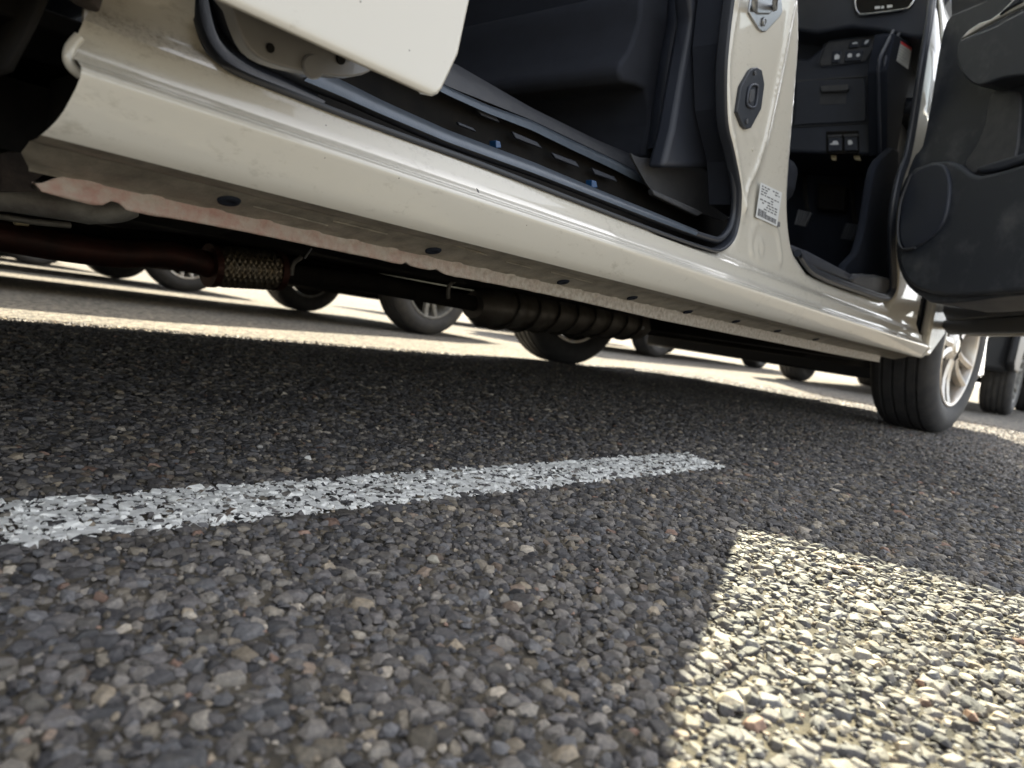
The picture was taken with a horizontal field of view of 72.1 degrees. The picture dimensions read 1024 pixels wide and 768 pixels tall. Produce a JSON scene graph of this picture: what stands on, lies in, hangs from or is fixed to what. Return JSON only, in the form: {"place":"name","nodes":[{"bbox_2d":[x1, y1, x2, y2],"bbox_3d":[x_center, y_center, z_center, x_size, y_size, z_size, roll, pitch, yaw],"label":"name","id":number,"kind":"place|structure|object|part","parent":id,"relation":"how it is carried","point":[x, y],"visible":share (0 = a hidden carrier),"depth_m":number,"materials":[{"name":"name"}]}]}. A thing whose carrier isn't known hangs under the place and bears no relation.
{"place":"outdoors","nodes":[
{"label":"outdoors","id":0,"kind":"place"},
{"bbox_2d":[468,318,490,327],"bbox_3d":[0.091,-1.548,10.433,1.680,1.496,4.500,13,7,40],"label":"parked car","id":1,"kind":"object","parent":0,"point":[474,323],"visible":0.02,"depth_m":8.92,"materials":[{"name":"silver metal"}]},
{"bbox_2d":[0,256,1023,430],"bbox_3d":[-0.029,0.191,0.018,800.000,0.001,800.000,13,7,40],"label":"asphalt ground","id":2,"kind":"structure","parent":0,"point":[67,291],"depth_m":4.30,"materials":[{"name":"grey asphalt"}]},
{"bbox_2d":[0,252,56,264],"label":"parked car","id":3,"kind":"object","parent":2,"relation":"on","point":[31,260],"visible":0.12,"depth_m":6.94,"materials":[{"name":"silver metal"}]},
{"bbox_2d":[87,265,206,291],"bbox_3d":[-3.997,-1.651,5.088,1.680,1.496,4.500,13,7,40],"label":"parked car","id":4,"kind":"object","parent":2,"relation":"on","point":[181,281],"visible":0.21,"depth_m":5.68,"materials":[{"name":"silver metal"}]},
{"bbox_2d":[146,267,462,334],"bbox_3d":[-1.933,-1.491,3.701,1.640,2.051,4.800,13,7,40],"label":"parked van","id":5,"kind":"object","parent":2,"relation":"on","point":[417,317],"visible":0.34,"depth_m":4.49,"materials":[{"name":"grey paint"}]},
{"bbox_2d":[0,452,724,548],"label":"parking line","id":6,"kind":"object","parent":2,"relation":"on","point":[35,518],"visible":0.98,"depth_m":0.63,"materials":[{"name":"paint"}]},
{"bbox_2d":[0,402,1023,767],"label":"asphalt grit","id":7,"kind":"object","parent":2,"relation":"on","point":[456,686],"visible":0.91,"depth_m":0.46,"materials":[{"name":"stone"}]},
{"bbox_2d":[0,357,1023,767],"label":"asphalt stones","id":8,"kind":"object","parent":2,"relation":"on","point":[548,429],"visible":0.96,"depth_m":0.51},
{"bbox_2d":[427,555,439,563],"bbox_3d":[-0.059,0.130,0.521,0.008,0.007,0.009,13,7,40],"label":"pebble","id":9,"kind":"object","parent":8,"relation":"on","point":[432,559],"visible":1,"depth_m":0.52,"materials":[{"name":"beige stone"}]},
{"bbox_2d":[0,316,1023,509],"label":"road surface","id":10,"kind":"object","parent":2,"relation":"on","point":[846,415],"visible":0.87,"depth_m":1.84,"materials":[{"name":"grey asphalt"}]},
{"bbox_2d":[0,317,1023,767],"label":"asphalt binder","id":11,"kind":"object","parent":2,"relation":"on","point":[276,761],"visible":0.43,"depth_m":0.41,"materials":[{"name":"black asphalt"}]},
{"bbox_2d":[0,0,1023,432],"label":"minivan","id":12,"kind":"object","parent":11,"relation":"on","point":[830,186],"visible":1,"depth_m":1.08,"materials":[{"name":"white paint"}]},
{"bbox_3d":[-0.266,-0.813,0.095,0.087,1.236,0.998,13,7,40],"label":"sliding door","id":13,"kind":"part","parent":12,"relation":"part of","materials":[{"name":"white paint"}]},
{"bbox_3d":[1.366,-0.691,1.648,0.675,1.166,1.113,13,7,40],"label":"front door","id":14,"kind":"part","parent":12,"relation":"part of","materials":[{"name":"white paint"}]},
{"bbox_2d":[632,335,765,367],"bbox_3d":[2.034,-1.379,8.768,1.640,2.051,4.800,13,7,40],"label":"parked van","id":15,"kind":"object","parent":2,"relation":"on","point":[641,346],"visible":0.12,"depth_m":7.17,"materials":[{"name":"grey paint"}]},
{"bbox_2d":[779,336,1023,414],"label":"parked car","id":16,"kind":"object","parent":2,"relation":"on","point":[1001,382],"visible":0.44,"depth_m":5.39,"materials":[{"name":"black rubber"}]}
]}

